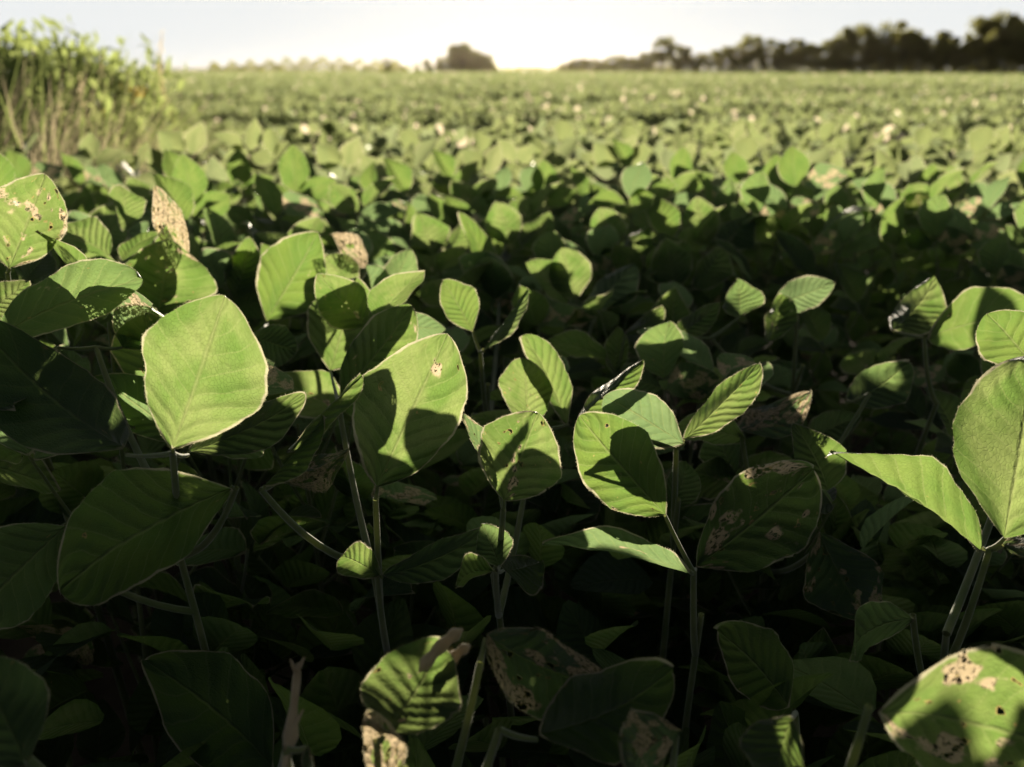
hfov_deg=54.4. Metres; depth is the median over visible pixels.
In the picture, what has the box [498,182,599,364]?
soybean plant
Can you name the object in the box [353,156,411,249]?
soybean plant
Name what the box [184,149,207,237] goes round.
soybean plant
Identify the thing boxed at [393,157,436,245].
soybean plant
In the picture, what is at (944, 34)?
tree
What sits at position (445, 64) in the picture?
tree
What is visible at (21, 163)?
soybean plant
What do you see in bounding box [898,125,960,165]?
soybean plant
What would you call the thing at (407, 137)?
soybean plant
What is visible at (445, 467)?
soybean plant
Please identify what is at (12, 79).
weed bush
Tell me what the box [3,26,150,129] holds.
weed bush
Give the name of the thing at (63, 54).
weed bush
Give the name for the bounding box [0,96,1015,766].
ground
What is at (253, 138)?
soybean plant
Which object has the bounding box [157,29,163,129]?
dry grass stalk
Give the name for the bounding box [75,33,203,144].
weed bush
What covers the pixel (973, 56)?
tree
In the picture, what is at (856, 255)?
soybean plant
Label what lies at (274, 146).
soybean plant
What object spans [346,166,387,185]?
soybean plant
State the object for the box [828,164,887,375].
soybean plant
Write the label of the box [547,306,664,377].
soybean plant
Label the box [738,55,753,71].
tree
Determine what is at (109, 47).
weed bush
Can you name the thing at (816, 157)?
soybean plant
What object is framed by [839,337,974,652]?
soybean plant
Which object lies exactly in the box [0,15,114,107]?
weed bush
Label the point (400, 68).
tree
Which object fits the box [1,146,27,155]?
soybean plant
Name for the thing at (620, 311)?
soybean plant
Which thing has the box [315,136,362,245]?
soybean plant
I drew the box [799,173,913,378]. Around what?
soybean plant
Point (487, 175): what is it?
soybean plant
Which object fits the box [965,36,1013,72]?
tree
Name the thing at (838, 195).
soybean plant
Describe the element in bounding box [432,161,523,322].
soybean plant
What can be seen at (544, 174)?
soybean plant
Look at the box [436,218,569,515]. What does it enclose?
soybean plant
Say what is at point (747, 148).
soybean plant
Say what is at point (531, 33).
sky
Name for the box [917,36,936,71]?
tree
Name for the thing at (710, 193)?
soybean plant
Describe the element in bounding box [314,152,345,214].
soybean plant
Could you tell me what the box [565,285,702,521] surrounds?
soybean plant
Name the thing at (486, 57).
tree
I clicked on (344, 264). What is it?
soybean plant
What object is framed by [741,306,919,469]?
soybean plant
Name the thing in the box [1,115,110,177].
weed bush
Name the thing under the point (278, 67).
woods
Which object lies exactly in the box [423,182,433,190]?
soybean plant
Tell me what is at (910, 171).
soybean plant
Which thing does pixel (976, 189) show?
soybean plant
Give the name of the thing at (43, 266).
soybean plant
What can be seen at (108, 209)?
soybean plant
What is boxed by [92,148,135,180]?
soybean plant
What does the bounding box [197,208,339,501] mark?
soybean plant
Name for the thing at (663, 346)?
soybean plant
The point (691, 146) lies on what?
soybean plant
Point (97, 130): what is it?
weed bush
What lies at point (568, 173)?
soybean plant
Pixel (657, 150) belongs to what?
soybean plant
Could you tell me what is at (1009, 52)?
tree
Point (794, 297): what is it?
soybean plant
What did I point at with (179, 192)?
soybean plant
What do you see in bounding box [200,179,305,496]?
soybean plant
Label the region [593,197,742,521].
soybean plant
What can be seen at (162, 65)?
tree
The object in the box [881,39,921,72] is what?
tree
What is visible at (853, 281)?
soybean plant
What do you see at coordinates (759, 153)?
soybean plant
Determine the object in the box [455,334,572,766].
soybean plant
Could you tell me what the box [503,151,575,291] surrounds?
soybean plant
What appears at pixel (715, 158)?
soybean plant
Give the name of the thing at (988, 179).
soybean plant
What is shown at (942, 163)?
soybean plant
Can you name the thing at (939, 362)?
soybean plant
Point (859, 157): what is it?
soybean plant
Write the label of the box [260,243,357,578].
soybean plant
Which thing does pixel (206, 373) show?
soybean plant
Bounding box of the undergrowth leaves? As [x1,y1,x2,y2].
[0,429,1023,766]
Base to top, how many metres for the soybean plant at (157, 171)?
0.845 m
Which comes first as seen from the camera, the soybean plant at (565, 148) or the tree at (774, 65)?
the soybean plant at (565, 148)
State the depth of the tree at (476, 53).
387.51 m
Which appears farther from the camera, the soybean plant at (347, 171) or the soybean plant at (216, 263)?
the soybean plant at (347, 171)
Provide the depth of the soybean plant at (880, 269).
2.57 m
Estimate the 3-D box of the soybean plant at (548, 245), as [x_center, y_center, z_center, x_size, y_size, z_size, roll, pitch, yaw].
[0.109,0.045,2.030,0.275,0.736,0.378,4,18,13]
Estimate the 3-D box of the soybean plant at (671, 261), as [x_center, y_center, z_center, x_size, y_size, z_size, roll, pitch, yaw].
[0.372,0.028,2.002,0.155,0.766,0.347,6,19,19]
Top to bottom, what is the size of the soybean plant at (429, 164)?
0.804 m
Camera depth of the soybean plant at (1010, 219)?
2.66 m
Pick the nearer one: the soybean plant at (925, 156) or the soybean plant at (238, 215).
the soybean plant at (238, 215)
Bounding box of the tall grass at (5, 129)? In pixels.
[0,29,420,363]
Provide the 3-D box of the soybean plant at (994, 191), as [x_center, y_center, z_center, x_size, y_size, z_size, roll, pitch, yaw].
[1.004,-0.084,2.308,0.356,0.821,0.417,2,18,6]
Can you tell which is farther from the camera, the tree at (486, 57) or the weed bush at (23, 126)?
the tree at (486, 57)
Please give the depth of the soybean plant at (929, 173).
2.76 m
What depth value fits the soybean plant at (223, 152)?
3.80 m
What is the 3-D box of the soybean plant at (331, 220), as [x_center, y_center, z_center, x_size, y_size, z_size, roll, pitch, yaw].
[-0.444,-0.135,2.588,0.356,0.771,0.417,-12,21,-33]
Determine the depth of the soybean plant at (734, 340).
1.73 m
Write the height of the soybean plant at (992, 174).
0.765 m
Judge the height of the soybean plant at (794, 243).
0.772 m
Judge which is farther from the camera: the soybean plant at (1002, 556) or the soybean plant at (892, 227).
the soybean plant at (892, 227)
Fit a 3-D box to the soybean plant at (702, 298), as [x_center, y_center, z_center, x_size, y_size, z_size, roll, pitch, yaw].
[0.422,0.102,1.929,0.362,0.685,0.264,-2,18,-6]
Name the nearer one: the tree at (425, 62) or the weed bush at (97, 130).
the weed bush at (97, 130)
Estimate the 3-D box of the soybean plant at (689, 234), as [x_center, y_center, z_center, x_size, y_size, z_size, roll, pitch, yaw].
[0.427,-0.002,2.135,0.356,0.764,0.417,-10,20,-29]
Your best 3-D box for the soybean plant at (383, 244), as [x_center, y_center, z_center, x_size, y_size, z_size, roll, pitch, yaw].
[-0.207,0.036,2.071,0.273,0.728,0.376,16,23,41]
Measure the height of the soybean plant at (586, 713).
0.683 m
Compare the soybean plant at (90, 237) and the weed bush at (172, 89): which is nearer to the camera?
the soybean plant at (90, 237)
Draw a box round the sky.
[0,0,1023,70]
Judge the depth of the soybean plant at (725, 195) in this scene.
2.25 m
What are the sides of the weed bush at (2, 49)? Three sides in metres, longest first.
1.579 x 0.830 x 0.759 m
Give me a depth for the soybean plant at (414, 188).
3.26 m
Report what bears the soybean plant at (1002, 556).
on the ground at (104, 688)
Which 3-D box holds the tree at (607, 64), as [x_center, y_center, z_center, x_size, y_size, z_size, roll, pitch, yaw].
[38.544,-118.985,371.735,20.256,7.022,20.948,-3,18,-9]
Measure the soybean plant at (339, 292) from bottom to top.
0.810 m
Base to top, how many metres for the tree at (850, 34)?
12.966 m
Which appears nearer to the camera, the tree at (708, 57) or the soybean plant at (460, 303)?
the soybean plant at (460, 303)
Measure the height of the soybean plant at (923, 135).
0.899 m
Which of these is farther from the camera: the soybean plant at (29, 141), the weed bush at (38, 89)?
the weed bush at (38, 89)
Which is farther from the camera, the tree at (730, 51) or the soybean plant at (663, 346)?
the tree at (730, 51)
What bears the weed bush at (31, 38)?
on the ground at (104, 688)
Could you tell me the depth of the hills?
5121.02 m
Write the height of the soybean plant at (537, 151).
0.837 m
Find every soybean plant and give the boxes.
[0,153,122,372]
[0,173,144,753]
[0,191,128,766]
[0,230,285,762]
[0,294,306,650]
[0,451,123,668]
[0,649,313,766]
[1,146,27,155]
[5,149,67,266]
[16,183,189,661]
[18,223,99,460]
[23,133,65,194]
[30,203,109,364]
[33,186,114,459]
[39,324,100,352]
[40,216,269,620]
[49,202,204,460]
[53,167,91,193]
[59,152,111,343]
[60,191,112,356]
[66,211,279,448]
[72,132,139,333]
[83,176,152,359]
[88,163,151,351]
[91,173,304,569]
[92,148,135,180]
[94,231,295,574]
[101,372,355,635]
[105,150,261,364]
[110,313,362,696]
[117,162,205,257]
[118,142,165,175]
[123,122,238,204]
[125,185,326,618]
[136,148,240,232]
[145,178,244,252]
[146,154,238,534]
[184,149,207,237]
[189,215,204,239]
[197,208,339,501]
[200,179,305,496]
[202,148,226,161]
[214,118,283,233]
[216,149,274,232]
[220,160,264,230]
[223,270,491,717]
[226,188,339,437]
[227,175,253,234]
[231,185,331,438]
[244,172,374,449]
[247,143,274,197]
[249,161,280,183]
[249,216,390,582]
[250,128,328,224]
[259,276,479,655]
[260,144,344,400]
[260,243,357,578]
[266,456,530,766]
[286,177,401,460]
[286,189,366,449]
[292,360,475,619]
[306,159,404,253]
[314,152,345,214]
[315,133,334,158]
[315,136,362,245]
[324,232,417,295]
[328,162,403,246]
[332,301,502,585]
[335,158,426,305]
[338,145,364,244]
[340,246,483,529]
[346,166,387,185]
[346,175,406,253]
[352,325,506,538]
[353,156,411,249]
[359,626,674,766]
[360,155,456,250]
[360,229,505,363]
[384,129,430,246]
[385,138,447,204]
[389,135,438,193]
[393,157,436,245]
[394,178,504,461]
[396,196,528,428]
[399,149,455,249]
[404,182,437,200]
[411,201,554,530]
[412,153,441,251]
[418,357,573,766]
[420,262,573,512]
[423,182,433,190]
[429,194,534,418]
[430,143,520,411]
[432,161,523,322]
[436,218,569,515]
[436,351,590,651]
[439,212,529,727]
[451,191,524,421]
[454,130,512,179]
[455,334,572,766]
[468,402,712,766]
[469,257,597,506]
[471,285,654,596]
[479,168,513,244]
[488,164,594,331]
[497,138,575,336]
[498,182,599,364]
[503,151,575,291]
[506,119,581,319]
[506,159,577,330]
[506,167,586,339]
[509,171,535,328]
[516,230,626,479]
[526,208,652,468]
[529,137,555,162]
[533,137,587,173]
[535,137,620,327]
[538,224,695,419]
[542,410,821,728]
[546,162,701,392]
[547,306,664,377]
[557,166,620,230]
[557,183,629,350]
[562,241,689,466]
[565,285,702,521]
[569,166,654,240]
[573,136,637,219]
[575,139,650,356]
[578,359,762,743]
[580,141,615,183]
[580,170,705,397]
[588,321,778,660]
[589,124,651,184]
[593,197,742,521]
[607,143,702,204]
[610,233,758,521]
[614,191,669,221]
[617,620,1023,766]
[620,151,699,210]
[627,281,774,492]
[627,442,846,720]
[637,142,666,173]
[647,422,917,711]
[650,146,714,410]
[651,196,755,418]
[652,167,773,455]
[653,163,723,252]
[659,127,725,212]
[661,162,710,256]
[664,356,861,665]
[667,140,696,152]
[672,265,839,468]
[674,136,760,343]
[676,205,800,426]
[676,275,834,671]
[678,359,913,619]
[685,176,808,441]
[699,128,747,177]
[700,148,748,267]
[709,151,801,423]
[711,171,819,427]
[715,124,745,181]
[715,154,808,425]
[720,127,776,266]
[728,145,906,462]
[733,133,762,276]
[736,201,909,471]
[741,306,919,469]
[743,174,853,348]
[749,263,929,475]
[751,185,889,385]
[762,121,836,204]
[778,128,815,155]
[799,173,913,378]
[802,145,874,202]
[802,161,881,375]
[806,148,872,423]
[816,149,857,380]
[816,182,926,451]
[823,168,935,450]
[826,309,1023,748]
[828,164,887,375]
[830,197,969,505]
[831,136,843,150]
[835,128,888,314]
[837,275,1023,730]
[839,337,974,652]
[839,387,1014,723]
[844,161,892,314]
[850,291,979,507]
[856,163,973,366]
[857,131,874,169]
[860,151,891,275]
[864,532,1023,699]
[867,126,938,246]
[872,160,999,391]
[872,179,987,429]
[873,126,995,367]
[874,194,1004,513]
[875,149,925,407]
[878,353,981,513]
[885,168,1015,437]
[886,147,914,159]
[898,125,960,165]
[903,233,1023,412]
[915,157,969,364]
[916,145,944,164]
[922,141,967,181]
[927,195,1020,389]
[934,124,971,198]
[936,357,1016,605]
[938,200,1023,383]
[941,186,978,277]
[959,127,999,234]
[961,146,1023,274]
[962,124,1021,260]
[962,159,1023,284]
[962,167,1001,220]
[962,525,1023,744]
[968,191,1023,355]
[983,152,1019,174]
[984,176,1020,199]
[987,183,1023,236]
[1011,126,1019,152]
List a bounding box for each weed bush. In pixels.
[0,15,107,55]
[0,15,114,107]
[0,19,94,106]
[0,21,98,88]
[0,24,52,116]
[0,26,115,117]
[0,40,98,103]
[0,53,97,142]
[0,63,87,137]
[0,69,28,124]
[0,81,70,149]
[0,94,92,160]
[0,96,130,187]
[1,45,156,139]
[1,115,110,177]
[2,41,83,127]
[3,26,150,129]
[3,39,133,135]
[3,78,98,150]
[3,108,71,172]
[4,19,61,61]
[8,27,104,84]
[21,124,109,190]
[23,50,136,115]
[30,29,158,130]
[51,42,180,129]
[51,129,140,190]
[53,78,176,165]
[54,36,152,127]
[63,38,157,144]
[67,86,167,152]
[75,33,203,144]
[77,52,191,138]
[95,90,150,165]
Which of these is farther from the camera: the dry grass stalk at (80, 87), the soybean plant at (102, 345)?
the dry grass stalk at (80, 87)
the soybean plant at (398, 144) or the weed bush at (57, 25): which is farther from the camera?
the weed bush at (57, 25)
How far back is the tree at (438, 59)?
398.80 m
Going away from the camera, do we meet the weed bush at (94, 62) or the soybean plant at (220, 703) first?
the soybean plant at (220, 703)
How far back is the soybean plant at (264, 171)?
3.49 m
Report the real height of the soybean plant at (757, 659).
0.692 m
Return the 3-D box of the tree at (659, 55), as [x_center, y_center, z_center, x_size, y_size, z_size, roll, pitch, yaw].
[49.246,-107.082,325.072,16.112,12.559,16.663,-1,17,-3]
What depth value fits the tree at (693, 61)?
296.44 m
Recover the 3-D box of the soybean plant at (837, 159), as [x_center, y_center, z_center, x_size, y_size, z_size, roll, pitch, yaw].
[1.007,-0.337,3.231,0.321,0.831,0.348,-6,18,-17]
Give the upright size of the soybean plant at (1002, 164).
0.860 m
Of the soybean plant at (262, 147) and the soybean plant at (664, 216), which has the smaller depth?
the soybean plant at (664, 216)
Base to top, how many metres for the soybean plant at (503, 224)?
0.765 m
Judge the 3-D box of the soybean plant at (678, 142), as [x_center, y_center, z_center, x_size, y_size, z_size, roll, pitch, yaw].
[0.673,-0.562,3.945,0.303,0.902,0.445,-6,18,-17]
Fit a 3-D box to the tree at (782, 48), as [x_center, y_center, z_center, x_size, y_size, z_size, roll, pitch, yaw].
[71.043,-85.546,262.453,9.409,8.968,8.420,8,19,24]
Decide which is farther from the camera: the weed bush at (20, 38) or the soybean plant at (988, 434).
the weed bush at (20, 38)
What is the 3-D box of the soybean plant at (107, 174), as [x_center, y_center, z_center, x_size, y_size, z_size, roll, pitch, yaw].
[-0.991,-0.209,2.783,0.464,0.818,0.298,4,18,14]
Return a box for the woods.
[208,56,678,70]
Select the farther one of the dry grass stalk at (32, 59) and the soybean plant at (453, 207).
the dry grass stalk at (32, 59)
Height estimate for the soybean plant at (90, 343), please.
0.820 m
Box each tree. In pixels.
[154,61,165,72]
[376,59,396,72]
[397,65,407,70]
[411,63,422,71]
[418,58,432,70]
[425,65,432,71]
[431,56,445,70]
[433,56,457,70]
[435,62,445,71]
[436,42,473,71]
[439,49,476,71]
[458,61,478,70]
[459,50,483,70]
[470,57,487,71]
[479,53,496,70]
[482,60,498,71]
[552,62,572,71]
[567,58,588,71]
[574,58,599,71]
[588,60,610,71]
[592,57,640,71]
[595,55,627,71]
[621,56,645,71]
[630,52,667,71]
[639,36,679,71]
[658,42,682,71]
[669,56,688,71]
[672,46,694,71]
[679,57,703,71]
[691,49,724,71]
[695,52,704,71]
[703,64,709,71]
[705,45,736,71]
[715,41,759,71]
[719,57,742,71]
[725,33,771,71]
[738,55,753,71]
[740,37,781,71]
[752,54,768,72]
[763,41,788,71]
[765,53,782,71]
[776,52,802,72]
[784,38,806,71]
[787,46,815,72]
[796,38,844,71]
[796,42,822,71]
[805,57,828,72]
[815,34,856,72]
[816,53,850,72]
[819,22,879,72]
[829,45,872,72]
[842,37,887,72]
[853,19,927,72]
[859,36,880,72]
[860,48,891,72]
[880,34,924,72]
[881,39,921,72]
[883,51,901,72]
[902,47,928,72]
[916,39,969,72]
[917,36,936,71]
[918,46,949,72]
[927,30,952,72]
[929,15,1006,72]
[940,47,975,72]
[945,36,961,72]
[950,31,983,72]
[956,45,989,72]
[962,10,1023,72]
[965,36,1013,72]
[973,22,1023,72]
[977,22,1023,72]
[997,16,1023,72]
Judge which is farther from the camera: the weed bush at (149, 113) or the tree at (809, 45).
the tree at (809, 45)
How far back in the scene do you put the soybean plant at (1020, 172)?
2.51 m
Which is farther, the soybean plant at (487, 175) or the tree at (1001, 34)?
the tree at (1001, 34)
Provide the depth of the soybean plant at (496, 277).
1.74 m
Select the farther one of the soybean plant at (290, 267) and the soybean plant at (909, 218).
the soybean plant at (909, 218)
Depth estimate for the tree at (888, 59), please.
226.58 m
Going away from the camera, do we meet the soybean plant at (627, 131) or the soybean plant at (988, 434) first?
the soybean plant at (988, 434)
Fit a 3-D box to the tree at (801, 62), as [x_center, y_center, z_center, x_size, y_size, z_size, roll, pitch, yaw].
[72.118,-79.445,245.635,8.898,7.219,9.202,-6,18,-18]
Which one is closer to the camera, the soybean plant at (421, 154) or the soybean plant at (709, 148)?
the soybean plant at (421, 154)
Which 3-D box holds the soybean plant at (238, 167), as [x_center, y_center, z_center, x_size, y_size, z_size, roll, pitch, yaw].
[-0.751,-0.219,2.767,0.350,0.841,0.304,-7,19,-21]
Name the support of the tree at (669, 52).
on the ground at (104, 688)
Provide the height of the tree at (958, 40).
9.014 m
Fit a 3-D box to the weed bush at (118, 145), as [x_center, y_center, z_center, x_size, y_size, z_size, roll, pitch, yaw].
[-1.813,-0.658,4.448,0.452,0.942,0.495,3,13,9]
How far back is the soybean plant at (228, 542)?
1.02 m
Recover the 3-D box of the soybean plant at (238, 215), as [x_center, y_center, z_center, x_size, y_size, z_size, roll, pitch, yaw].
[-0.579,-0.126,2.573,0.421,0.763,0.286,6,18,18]
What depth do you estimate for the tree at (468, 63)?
388.20 m
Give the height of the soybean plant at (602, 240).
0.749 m
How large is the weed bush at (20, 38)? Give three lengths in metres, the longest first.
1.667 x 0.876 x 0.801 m
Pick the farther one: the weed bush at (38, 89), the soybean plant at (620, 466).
the weed bush at (38, 89)
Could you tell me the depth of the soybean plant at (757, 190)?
2.08 m
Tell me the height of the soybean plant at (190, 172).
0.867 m
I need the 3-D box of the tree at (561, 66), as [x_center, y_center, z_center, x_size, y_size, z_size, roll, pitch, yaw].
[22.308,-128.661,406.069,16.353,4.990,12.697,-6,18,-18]
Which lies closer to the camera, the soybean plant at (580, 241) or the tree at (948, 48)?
the soybean plant at (580, 241)
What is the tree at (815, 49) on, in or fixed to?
on the ground at (104, 688)
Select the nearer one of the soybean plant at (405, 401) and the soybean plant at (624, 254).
the soybean plant at (405, 401)
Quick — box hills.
[121,68,321,70]
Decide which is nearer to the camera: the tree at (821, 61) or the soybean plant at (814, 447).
the soybean plant at (814, 447)
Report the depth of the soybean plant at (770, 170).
2.46 m
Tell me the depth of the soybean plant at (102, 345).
2.13 m
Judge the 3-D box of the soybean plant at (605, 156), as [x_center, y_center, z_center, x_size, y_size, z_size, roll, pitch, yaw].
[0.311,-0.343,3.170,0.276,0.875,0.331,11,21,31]
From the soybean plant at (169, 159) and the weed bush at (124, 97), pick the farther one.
the weed bush at (124, 97)
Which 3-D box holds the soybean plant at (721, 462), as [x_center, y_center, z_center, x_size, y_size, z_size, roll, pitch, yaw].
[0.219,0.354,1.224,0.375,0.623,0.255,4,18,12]
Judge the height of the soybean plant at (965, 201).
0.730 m
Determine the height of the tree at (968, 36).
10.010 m
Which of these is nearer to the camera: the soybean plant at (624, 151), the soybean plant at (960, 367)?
the soybean plant at (960, 367)
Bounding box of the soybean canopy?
[124,70,1023,245]
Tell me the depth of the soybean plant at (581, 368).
1.58 m
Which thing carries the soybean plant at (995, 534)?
on the ground at (104, 688)
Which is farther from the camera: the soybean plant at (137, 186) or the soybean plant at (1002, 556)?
the soybean plant at (137, 186)
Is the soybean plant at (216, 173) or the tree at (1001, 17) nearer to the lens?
the soybean plant at (216, 173)
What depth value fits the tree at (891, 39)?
229.95 m
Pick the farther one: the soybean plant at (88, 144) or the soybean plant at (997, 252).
the soybean plant at (88, 144)
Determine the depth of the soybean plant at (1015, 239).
1.94 m
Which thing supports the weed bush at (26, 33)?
on the ground at (104, 688)
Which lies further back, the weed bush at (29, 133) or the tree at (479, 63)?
the tree at (479, 63)
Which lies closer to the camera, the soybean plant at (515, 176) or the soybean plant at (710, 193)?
the soybean plant at (710, 193)
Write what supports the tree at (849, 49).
on the ground at (104, 688)
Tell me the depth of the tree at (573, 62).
398.67 m
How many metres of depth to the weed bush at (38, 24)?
5.91 m
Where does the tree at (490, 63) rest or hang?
on the ground at (104, 688)
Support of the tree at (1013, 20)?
on the ground at (104, 688)
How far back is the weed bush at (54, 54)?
5.28 m
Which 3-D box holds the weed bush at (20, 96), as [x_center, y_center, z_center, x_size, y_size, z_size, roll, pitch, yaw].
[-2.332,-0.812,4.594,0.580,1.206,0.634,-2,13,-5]
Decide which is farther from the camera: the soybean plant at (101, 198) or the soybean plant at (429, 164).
the soybean plant at (429, 164)
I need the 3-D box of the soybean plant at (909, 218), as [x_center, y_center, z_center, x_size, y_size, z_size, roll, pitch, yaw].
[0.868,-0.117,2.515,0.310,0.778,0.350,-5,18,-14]
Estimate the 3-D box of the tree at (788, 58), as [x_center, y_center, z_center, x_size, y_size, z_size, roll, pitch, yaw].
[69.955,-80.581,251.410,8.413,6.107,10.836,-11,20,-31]
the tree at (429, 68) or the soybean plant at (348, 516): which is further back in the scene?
the tree at (429, 68)
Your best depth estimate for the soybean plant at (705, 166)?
3.55 m
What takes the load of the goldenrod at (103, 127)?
on the ground at (104, 688)
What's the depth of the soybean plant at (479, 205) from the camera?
2.36 m
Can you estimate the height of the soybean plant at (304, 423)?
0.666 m
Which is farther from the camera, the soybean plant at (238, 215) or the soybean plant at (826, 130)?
the soybean plant at (826, 130)
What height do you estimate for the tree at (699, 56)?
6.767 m
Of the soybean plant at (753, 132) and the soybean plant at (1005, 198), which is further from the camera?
the soybean plant at (753, 132)
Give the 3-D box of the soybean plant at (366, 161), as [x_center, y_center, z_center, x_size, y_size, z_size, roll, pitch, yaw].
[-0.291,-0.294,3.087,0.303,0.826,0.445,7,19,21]
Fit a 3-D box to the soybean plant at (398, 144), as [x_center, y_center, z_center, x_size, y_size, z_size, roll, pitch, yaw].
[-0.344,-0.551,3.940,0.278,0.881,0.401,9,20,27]
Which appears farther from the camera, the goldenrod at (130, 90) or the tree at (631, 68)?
the tree at (631, 68)
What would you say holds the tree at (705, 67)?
on the ground at (104, 688)
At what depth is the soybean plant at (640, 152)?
3.00 m
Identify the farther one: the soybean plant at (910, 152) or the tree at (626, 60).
the tree at (626, 60)
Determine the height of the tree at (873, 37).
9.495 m
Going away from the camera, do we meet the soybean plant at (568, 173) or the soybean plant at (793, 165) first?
the soybean plant at (793, 165)
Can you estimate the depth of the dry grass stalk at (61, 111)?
4.44 m
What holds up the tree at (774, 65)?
on the ground at (104, 688)
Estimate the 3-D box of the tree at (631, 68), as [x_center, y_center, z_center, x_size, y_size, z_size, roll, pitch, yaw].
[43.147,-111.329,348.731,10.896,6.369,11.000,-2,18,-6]
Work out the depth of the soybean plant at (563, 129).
3.75 m
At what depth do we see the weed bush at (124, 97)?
5.16 m
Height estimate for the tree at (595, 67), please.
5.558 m
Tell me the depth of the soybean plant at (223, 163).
3.17 m
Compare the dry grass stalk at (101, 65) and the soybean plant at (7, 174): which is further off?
the dry grass stalk at (101, 65)
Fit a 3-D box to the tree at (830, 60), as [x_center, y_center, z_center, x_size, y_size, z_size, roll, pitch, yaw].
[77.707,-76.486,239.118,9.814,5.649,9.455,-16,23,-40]
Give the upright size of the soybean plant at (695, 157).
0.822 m
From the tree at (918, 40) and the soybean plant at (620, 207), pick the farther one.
the tree at (918, 40)
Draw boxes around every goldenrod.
[88,110,122,147]
[112,82,149,137]
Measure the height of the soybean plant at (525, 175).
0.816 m
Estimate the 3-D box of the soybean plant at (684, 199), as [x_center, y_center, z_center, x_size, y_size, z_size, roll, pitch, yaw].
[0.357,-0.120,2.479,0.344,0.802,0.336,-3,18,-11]
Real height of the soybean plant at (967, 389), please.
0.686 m
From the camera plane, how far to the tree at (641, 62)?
336.27 m
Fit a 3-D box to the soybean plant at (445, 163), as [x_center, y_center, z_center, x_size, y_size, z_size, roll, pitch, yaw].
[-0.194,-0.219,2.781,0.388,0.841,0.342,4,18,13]
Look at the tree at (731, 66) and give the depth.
270.74 m
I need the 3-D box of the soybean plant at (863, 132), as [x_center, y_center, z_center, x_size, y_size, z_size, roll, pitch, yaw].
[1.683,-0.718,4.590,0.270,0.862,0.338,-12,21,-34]
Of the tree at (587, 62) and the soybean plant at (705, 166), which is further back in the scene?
the tree at (587, 62)
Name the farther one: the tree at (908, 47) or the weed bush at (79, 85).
the tree at (908, 47)
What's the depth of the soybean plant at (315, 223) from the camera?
1.75 m
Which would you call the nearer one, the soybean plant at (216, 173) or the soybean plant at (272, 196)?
the soybean plant at (272, 196)
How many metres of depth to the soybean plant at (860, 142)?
3.83 m
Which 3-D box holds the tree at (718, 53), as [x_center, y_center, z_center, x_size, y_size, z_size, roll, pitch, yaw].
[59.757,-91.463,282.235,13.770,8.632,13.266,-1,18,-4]
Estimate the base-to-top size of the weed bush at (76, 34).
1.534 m
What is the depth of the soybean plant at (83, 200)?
2.21 m
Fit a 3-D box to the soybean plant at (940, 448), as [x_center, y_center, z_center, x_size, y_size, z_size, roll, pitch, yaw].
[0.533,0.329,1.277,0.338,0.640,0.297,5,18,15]
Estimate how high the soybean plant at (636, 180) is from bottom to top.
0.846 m
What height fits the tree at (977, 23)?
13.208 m
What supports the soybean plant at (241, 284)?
on the ground at (104, 688)
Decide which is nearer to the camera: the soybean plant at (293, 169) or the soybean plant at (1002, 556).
the soybean plant at (1002, 556)
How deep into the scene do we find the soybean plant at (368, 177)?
2.44 m
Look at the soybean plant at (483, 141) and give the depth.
3.55 m
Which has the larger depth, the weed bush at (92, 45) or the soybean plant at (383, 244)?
the weed bush at (92, 45)
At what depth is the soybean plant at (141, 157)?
3.57 m
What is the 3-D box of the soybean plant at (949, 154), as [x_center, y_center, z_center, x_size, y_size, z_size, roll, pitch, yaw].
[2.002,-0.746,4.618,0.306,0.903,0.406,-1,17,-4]
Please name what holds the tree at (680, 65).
on the ground at (104, 688)
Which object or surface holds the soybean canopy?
on the ground at (104, 688)
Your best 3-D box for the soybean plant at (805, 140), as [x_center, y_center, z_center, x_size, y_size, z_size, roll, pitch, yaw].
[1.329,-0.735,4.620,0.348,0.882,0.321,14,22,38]
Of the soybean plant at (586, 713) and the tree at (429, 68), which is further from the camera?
the tree at (429, 68)
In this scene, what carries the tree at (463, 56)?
on the ground at (104, 688)
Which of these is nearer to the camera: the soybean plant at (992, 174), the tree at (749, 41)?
the soybean plant at (992, 174)
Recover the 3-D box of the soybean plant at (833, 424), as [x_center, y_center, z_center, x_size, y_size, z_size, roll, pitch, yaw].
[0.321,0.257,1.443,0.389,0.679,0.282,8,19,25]
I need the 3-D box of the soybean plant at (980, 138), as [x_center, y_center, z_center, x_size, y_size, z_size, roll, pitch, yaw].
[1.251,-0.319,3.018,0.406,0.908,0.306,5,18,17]
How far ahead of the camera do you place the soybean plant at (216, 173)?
2.81 m
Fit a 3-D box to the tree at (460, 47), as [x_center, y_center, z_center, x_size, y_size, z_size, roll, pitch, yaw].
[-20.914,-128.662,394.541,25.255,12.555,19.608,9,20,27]
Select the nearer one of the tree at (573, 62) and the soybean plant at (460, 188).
the soybean plant at (460, 188)
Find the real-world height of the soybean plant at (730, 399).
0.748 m
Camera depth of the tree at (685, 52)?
306.48 m
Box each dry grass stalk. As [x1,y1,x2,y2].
[27,45,36,81]
[57,91,67,131]
[78,73,88,127]
[98,56,105,91]
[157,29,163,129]
[157,63,176,129]
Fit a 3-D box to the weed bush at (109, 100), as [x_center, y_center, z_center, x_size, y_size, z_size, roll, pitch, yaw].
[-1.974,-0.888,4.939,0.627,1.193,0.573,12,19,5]
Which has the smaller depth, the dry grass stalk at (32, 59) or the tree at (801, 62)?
the dry grass stalk at (32, 59)
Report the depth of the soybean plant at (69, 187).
3.17 m
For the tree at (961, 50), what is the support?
on the ground at (104, 688)
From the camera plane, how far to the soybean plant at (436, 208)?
2.24 m
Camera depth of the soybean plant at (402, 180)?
2.27 m

